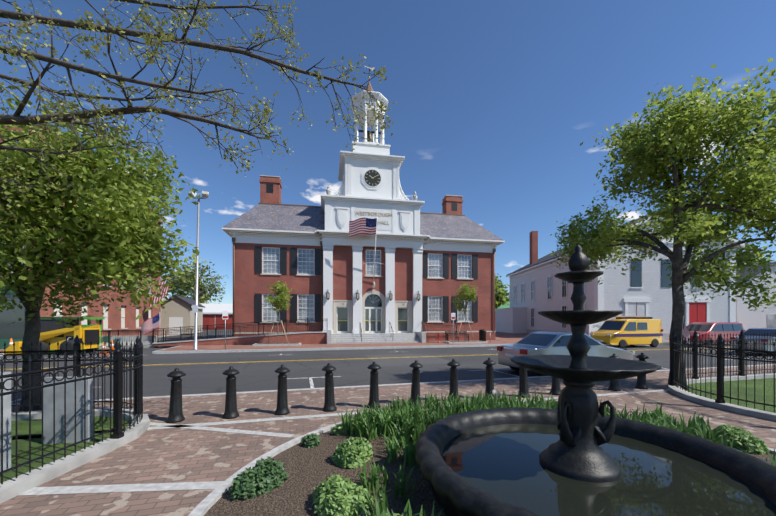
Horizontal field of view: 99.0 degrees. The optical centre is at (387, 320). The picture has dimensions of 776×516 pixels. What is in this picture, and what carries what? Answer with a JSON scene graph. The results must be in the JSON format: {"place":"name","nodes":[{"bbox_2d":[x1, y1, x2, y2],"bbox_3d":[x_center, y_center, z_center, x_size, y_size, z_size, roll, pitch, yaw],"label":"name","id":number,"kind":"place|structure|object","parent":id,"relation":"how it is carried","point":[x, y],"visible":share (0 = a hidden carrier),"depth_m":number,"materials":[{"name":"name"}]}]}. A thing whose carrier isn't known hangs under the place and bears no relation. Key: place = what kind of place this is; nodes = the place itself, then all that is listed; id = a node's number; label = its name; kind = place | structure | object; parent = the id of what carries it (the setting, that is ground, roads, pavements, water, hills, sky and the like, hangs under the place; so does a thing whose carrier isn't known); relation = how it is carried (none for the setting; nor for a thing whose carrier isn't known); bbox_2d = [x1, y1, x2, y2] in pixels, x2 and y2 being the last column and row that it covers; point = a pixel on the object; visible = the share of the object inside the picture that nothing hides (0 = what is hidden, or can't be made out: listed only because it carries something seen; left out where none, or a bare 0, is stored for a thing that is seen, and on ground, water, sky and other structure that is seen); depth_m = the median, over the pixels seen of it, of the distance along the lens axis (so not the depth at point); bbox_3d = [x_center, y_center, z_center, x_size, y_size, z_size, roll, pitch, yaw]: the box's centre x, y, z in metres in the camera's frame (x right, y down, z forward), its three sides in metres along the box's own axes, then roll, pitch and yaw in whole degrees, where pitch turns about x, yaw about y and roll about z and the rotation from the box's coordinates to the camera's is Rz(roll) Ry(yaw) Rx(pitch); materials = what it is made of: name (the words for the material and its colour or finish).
{"place":"outdoors","nodes":[
{"label":"outdoors","id":0,"kind":"place"},
{"bbox_2d":[0,0,397,223],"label":"tree branches","id":1,"kind":"object","parent":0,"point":[68,118],"visible":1,"depth_m":4.38,"materials":[{"name":"green plant"}]},
{"bbox_2d":[0,330,773,403],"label":"road","id":2,"kind":"structure","parent":0,"point":[203,372],"depth_m":13.75,"materials":[{"name":"grey asphalt"}]},
{"bbox_2d":[5,317,99,354],"bbox_3d":[-18.798,0.828,18.700,3.760,2.060,1.840,0,0,-9],"label":"vehicle","id":3,"kind":"object","parent":2,"relation":"on","point":[52,332],"visible":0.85,"depth_m":18.20,"materials":[{"name":"yellow metal"}]},
{"bbox_2d":[81,317,104,349],"bbox_3d":[-20.301,0.808,21.240,2.800,2.100,1.600,0,0,-15],"label":"green machine","id":4,"kind":"object","parent":2,"relation":"on","point":[89,318],"visible":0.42,"depth_m":21.59,"materials":[{"name":"green paint"}]},
{"bbox_2d":[99,335,157,348],"bbox_3d":[-17.880,1.433,22.625,3.600,0.850,0.600,0,0,-15],"label":"concrete barrier","id":5,"kind":"object","parent":2,"relation":"on","point":[144,339],"visible":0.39,"depth_m":22.54,"materials":[{"name":"white concrete"}]},
{"bbox_2d":[141,313,159,334],"bbox_3d":[-16.496,0.608,22.995,1.165,2.500,0.169,0,0,-15],"label":"flag","id":6,"kind":"object","parent":5,"relation":"on","point":[151,323],"visible":0.96,"depth_m":23.00,"materials":[{"name":"multicoloured fabric"}]},
{"bbox_2d":[497,331,634,375],"bbox_3d":[6.379,1.126,11.920,4.612,1.465,1.720,0,0,-15],"label":"silver car","id":7,"kind":"object","parent":2,"relation":"on","point":[544,343],"visible":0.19,"depth_m":11.29,"materials":[{"name":"grey metal"}]},
{"bbox_2d":[589,316,662,347],"bbox_3d":[16.983,0.748,23.616,4.782,2.220,1.808,0,0,-15],"label":"yellow van","id":8,"kind":"object","parent":2,"relation":"on","point":[621,331],"visible":0.85,"depth_m":22.89,"materials":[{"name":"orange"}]},
{"bbox_2d":[683,322,744,345],"bbox_3d":[24.997,0.983,25.797,5.132,1.750,1.901,0,0,-15],"label":"red minivan","id":9,"kind":"object","parent":2,"relation":"on","point":[716,328],"visible":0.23,"depth_m":25.03,"materials":[{"name":"red metal"}]},
{"bbox_2d":[731,328,775,355],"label":"silver car","id":10,"kind":"object","parent":2,"relation":"on","point":[758,331],"visible":0.46,"depth_m":17.92,"materials":[{"name":"grey metal"}]},
{"bbox_2d":[0,332,775,515],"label":"pavement","id":11,"kind":"structure","parent":0,"point":[172,455],"depth_m":5.42,"materials":[{"name":"brick"}]},
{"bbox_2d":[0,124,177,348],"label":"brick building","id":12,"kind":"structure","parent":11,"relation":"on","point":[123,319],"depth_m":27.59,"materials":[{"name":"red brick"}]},
{"bbox_2d":[0,87,200,411],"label":"tree","id":13,"kind":"object","parent":11,"relation":"on","point":[110,224],"visible":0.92,"depth_m":5.49,"materials":[{"name":"green plant"}]},
{"bbox_2d":[166,368,185,422],"bbox_3d":[-3.629,1.261,5.673,0.280,0.910,0.280,1,0,-27],"label":"bollard","id":14,"kind":"object","parent":11,"relation":"on","point":[176,415],"visible":1,"depth_m":5.60,"materials":[{"name":"black metal"}]},
{"bbox_2d":[161,295,204,333],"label":"beige shed","id":15,"kind":"structure","parent":11,"relation":"on","point":[177,310],"depth_m":43.97,"materials":[{"name":"white"}]},
{"bbox_2d":[188,191,208,349],"bbox_3d":[-11.285,-2.978,19.592,1.202,9.384,0.457,1,0,-1],"label":"light pole","id":16,"kind":"object","parent":11,"relation":"on","point":[205,194],"visible":0.9,"depth_m":19.53,"materials":[{"name":"grey metal"}]},
{"bbox_2d":[222,311,227,348],"bbox_3d":[-9.779,0.562,19.899,0.320,2.300,0.058,0,0,-20],"label":"parking sign","id":17,"kind":"object","parent":11,"relation":"on","point":[225,315],"visible":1,"depth_m":19.89,"materials":[{"name":"grey metal"}]},
{"bbox_2d":[222,366,239,418],"bbox_3d":[-2.796,1.261,5.899,0.280,0.910,0.280,0,0,-28],"label":"bollard","id":18,"kind":"object","parent":11,"relation":"on","point":[231,412],"visible":1,"depth_m":5.83,"materials":[{"name":"black metal"}]},
{"bbox_2d":[262,281,296,342],"bbox_3d":[-7.684,-0.539,23.199,2.249,4.703,2.055,0,0,-1],"label":"young tree","id":19,"kind":"object","parent":11,"relation":"on","point":[281,293],"visible":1,"depth_m":22.98,"materials":[{"name":"green plant"}]},
{"bbox_2d":[274,364,289,414],"bbox_3d":[-1.956,1.261,6.127,0.280,0.910,0.280,0,0,-12],"label":"bollard","id":20,"kind":"object","parent":11,"relation":"on","point":[282,401],"visible":1,"depth_m":6.05,"materials":[{"name":"black metal"}]},
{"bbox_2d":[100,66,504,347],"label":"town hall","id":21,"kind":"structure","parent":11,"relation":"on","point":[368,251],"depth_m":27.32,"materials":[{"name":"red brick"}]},
{"bbox_2d":[322,363,336,411],"bbox_3d":[-1.127,1.261,6.358,0.280,0.910,0.280,-1,0,43],"label":"bollard","id":22,"kind":"object","parent":11,"relation":"on","point":[329,400],"visible":1,"depth_m":6.28,"materials":[{"name":"black metal"}]},
{"bbox_2d":[12,389,668,494],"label":"paving bands","id":23,"kind":"object","parent":11,"relation":"on","point":[121,487],"visible":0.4,"depth_m":3.46,"materials":[{"name":"concrete"}]},
{"bbox_2d":[367,361,380,408],"bbox_3d":[-0.275,1.261,6.579,0.280,0.910,0.280,0,1,-6],"label":"bollard","id":24,"kind":"object","parent":11,"relation":"on","point":[374,367],"visible":1,"depth_m":6.51,"materials":[{"name":"black metal"}]},
{"bbox_2d":[409,360,422,404],"bbox_3d":[0.570,1.261,6.804,0.280,0.910,0.280,1,1,-4],"label":"bollard","id":25,"kind":"object","parent":11,"relation":"on","point":[415,384],"visible":0.9,"depth_m":6.73,"materials":[{"name":"black metal"}]},
{"bbox_2d":[447,359,459,398],"bbox_3d":[1.396,1.261,7.035,0.280,0.910,0.280,-1,1,-39],"label":"bollard","id":26,"kind":"object","parent":11,"relation":"on","point":[453,364],"visible":0.73,"depth_m":6.96,"materials":[{"name":"black metal"}]},
{"bbox_2d":[452,282,477,340],"bbox_3d":[5.912,-0.627,25.670,2.040,4.884,1.779,0,0,-1],"label":"young tree","id":27,"kind":"object","parent":11,"relation":"on","point":[467,295],"visible":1,"depth_m":25.60,"materials":[{"name":"green plant"}]},
{"bbox_2d":[188,406,775,515],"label":"planting bed","id":28,"kind":"object","parent":11,"relation":"on","point":[307,469],"visible":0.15,"depth_m":3.32,"materials":[{"name":"soil"}]},
{"bbox_2d":[228,456,288,499],"bbox_3d":[-1.288,1.545,3.332,0.406,0.291,0.598,0,0,39],"label":"shrub","id":29,"kind":"object","parent":28,"relation":"on","point":[265,476],"visible":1,"depth_m":3.23,"materials":[{"name":"green plant"}]},
{"bbox_2d":[300,433,320,447],"bbox_3d":[-1.032,1.612,4.499,0.259,0.177,0.318,0,0,-38],"label":"herb mound","id":30,"kind":"object","parent":28,"relation":"on","point":[311,440],"visible":0.98,"depth_m":4.43,"materials":[{"name":"green plant"}]},
{"bbox_2d":[312,473,373,515],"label":"shrub","id":31,"kind":"object","parent":28,"relation":"on","point":[336,495],"visible":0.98,"depth_m":2.80,"materials":[{"name":"green plant"}]},
{"bbox_2d":[331,420,355,434],"bbox_3d":[-0.641,1.592,4.977,0.440,0.221,0.318,0,0,-37],"label":"sedum mound","id":32,"kind":"object","parent":28,"relation":"on","point":[338,429],"visible":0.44,"depth_m":4.87,"materials":[{"name":"green plant"}]},
{"bbox_2d":[330,437,372,468],"bbox_3d":[-0.411,1.523,3.960,0.485,0.277,0.668,0,0,17],"label":"shrub","id":33,"kind":"object","parent":28,"relation":"on","point":[351,452],"visible":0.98,"depth_m":3.77,"materials":[{"name":"green plant"}]},
{"bbox_2d":[489,389,499,398],"bbox_3d":[1.935,1.438,6.016,0.188,0.408,0.200,0,0,-1],"label":"globe light","id":34,"kind":"object","parent":28,"relation":"on","point":[493,392],"visible":0.5,"depth_m":5.97,"materials":[{"name":"black"}]},
{"bbox_2d":[332,389,775,515],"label":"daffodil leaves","id":35,"kind":"object","parent":28,"relation":"on","point":[409,421],"visible":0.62,"depth_m":4.67,"materials":[{"name":"green plant"}]},
{"bbox_2d":[640,409,678,427],"bbox_3d":[4.153,1.550,5.063,0.674,0.318,0.691,0,0,-1],"label":"sedum mound","id":36,"kind":"object","parent":28,"relation":"on","point":[658,416],"visible":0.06,"depth_m":5.02,"materials":[{"name":"green plant"}]},
{"bbox_2d":[712,425,769,454],"bbox_3d":[4.637,1.559,4.421,0.596,0.314,0.578,0,0,-26],"label":"shrub","id":37,"kind":"object","parent":28,"relation":"on","point":[746,442],"visible":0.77,"depth_m":4.25,"materials":[{"name":"green plant"}]},
{"bbox_2d":[479,329,485,340],"bbox_3d":[7.649,1.202,26.770,0.580,1.020,0.580,0,0,-10],"label":"litter bin","id":38,"kind":"object","parent":11,"relation":"on","point":[482,334],"visible":0.83,"depth_m":26.54,"materials":[{"name":"black metal"}]},
{"bbox_2d":[483,358,495,399],"bbox_3d":[2.231,1.261,7.269,0.280,0.910,0.280,-1,0,-2],"label":"bollard","id":39,"kind":"object","parent":11,"relation":"on","point":[489,362],"visible":0.73,"depth_m":7.20,"materials":[{"name":"black metal"}]},
{"bbox_2d":[518,366,529,397],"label":"bollard","id":40,"kind":"object","parent":11,"relation":"on","point":[523,384],"visible":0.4,"depth_m":7.43,"materials":[{"name":"black metal"}]},
{"bbox_2d":[549,377,560,395],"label":"bollard","id":41,"kind":"object","parent":11,"relation":"on","point":[555,389],"visible":0.38,"depth_m":7.65,"materials":[{"name":"black metal"}]},
{"bbox_2d":[415,407,775,515],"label":"fountain basin","id":42,"kind":"object","parent":11,"relation":"on","point":[483,462],"visible":0.83,"depth_m":2.84,"materials":[{"name":"black stone"}]},
{"bbox_2d":[510,245,661,482],"bbox_3d":[1.760,0.462,3.062,1.192,2.340,1.168,0,0,-1],"label":"fountain","id":43,"kind":"object","parent":42,"relation":"in","point":[576,452],"visible":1,"depth_m":2.94,"materials":[{"name":"black metal"}]},
{"bbox_2d":[608,354,620,390],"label":"bollard","id":44,"kind":"object","parent":11,"relation":"on","point":[614,385],"visible":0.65,"depth_m":8.11,"materials":[{"name":"black metal"}]},
{"bbox_2d":[495,209,744,339],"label":"building","id":45,"kind":"structure","parent":11,"relation":"on","point":[536,286],"depth_m":31.07,"materials":[{"name":"white paint"}]},
{"bbox_2d":[635,353,648,388],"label":"bollard","id":46,"kind":"object","parent":11,"relation":"on","point":[641,382],"visible":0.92,"depth_m":8.34,"materials":[{"name":"black metal"}]},
{"bbox_2d":[549,58,775,389],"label":"tree","id":47,"kind":"object","parent":11,"relation":"on","point":[673,135],"visible":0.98,"depth_m":8.25,"materials":[{"name":"green plant"}]},
{"bbox_2d":[0,378,775,482],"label":"plaza lawn","id":48,"kind":"structure","parent":0,"point":[23,442],"depth_m":5.35,"materials":[{"name":"green plant"}]},
{"bbox_2d":[0,372,10,471],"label":"stone tablet","id":49,"kind":"object","parent":48,"relation":"on","point":[7,431],"visible":0.8,"depth_m":3.81,"materials":[{"name":"grey stone"}]},
{"bbox_2d":[43,376,92,443],"bbox_3d":[-4.516,1.252,4.678,0.550,0.920,0.100,0,0,-9],"label":"stone tablet","id":50,"kind":"object","parent":48,"relation":"on","point":[59,414],"visible":0.71,"depth_m":4.63,"materials":[{"name":"grey stone"}]},
{"bbox_2d":[0,335,149,503],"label":"fence","id":51,"kind":"object","parent":48,"relation":"on","point":[138,418],"visible":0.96,"depth_m":4.41,"materials":[{"name":"metal"}]},
{"bbox_2d":[668,330,775,420],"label":"fence","id":52,"kind":"object","parent":48,"relation":"on","point":[720,378],"visible":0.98,"depth_m":7.22,"materials":[{"name":"metal"}]},
{"bbox_2d":[677,316,689,387],"bbox_3d":[7.231,0.764,8.093,0.282,1.750,0.059,9,-3,-21],"label":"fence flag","id":53,"kind":"object","parent":52,"relation":"on","point":[685,332],"visible":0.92,"depth_m":8.13,"materials":[{"name":"multicoloured fabric"}]},
{"bbox_2d":[0,0,775,303],"label":"sky","id":54,"kind":"structure","parent":0,"point":[497,100],"materials":[{"name":"blue"}]},
{"bbox_2d":[588,322,601,335],"bbox_3d":[17.442,0.602,27.904,1.500,2.220,0.400,0,0,-11],"label":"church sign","id":55,"kind":"object","parent":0,"point":[594,327],"visible":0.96,"depth_m":27.84,"materials":[{"name":"white"}]},
{"bbox_2d":[736,262,775,330],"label":"white house","id":56,"kind":"structure","parent":0,"point":[757,318],"depth_m":37.84,"materials":[{"name":"white"}]},
{"label":"ground","id":57,"kind":"structure","parent":0,"visible":0},
{"bbox_2d":[161,268,209,303],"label":"tree","id":58,"kind":"object","parent":57,"relation":"on","point":[181,290],"visible":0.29,"depth_m":97.72,"materials":[{"name":"green plant"}]},
{"bbox_2d":[170,258,226,303],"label":"tree","id":59,"kind":"object","parent":57,"relation":"on","point":[204,293],"visible":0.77,"depth_m":77.80,"materials":[{"name":"green plant"}]},
{"bbox_2d":[199,303,232,329],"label":"red barn","id":60,"kind":"structure","parent":57,"relation":"on","point":[212,314],"depth_m":69.74,"materials":[{"name":"red"}]},
{"bbox_2d":[495,274,509,308],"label":"tree","id":61,"kind":"object","parent":57,"relation":"on","point":[500,295],"visible":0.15,"depth_m":69.77,"materials":[{"name":"green plant"}]},
{"bbox_2d":[496,276,509,300],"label":"tree","id":62,"kind":"object","parent":57,"relation":"on","point":[500,283],"visible":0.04,"depth_m":84.92,"materials":[{"name":"green plant"}]},
{"bbox_2d":[497,301,509,308],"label":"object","id":63,"kind":"structure","parent":57,"relation":"on","point":[505,306],"depth_m":74.80,"materials":[{"name":"green"}]},
{"bbox_2d":[736,236,775,266],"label":"tree","id":64,"kind":"object","parent":57,"relation":"on","point":[740,263],"visible":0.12,"depth_m":51.63,"materials":[{"name":"green plant"}]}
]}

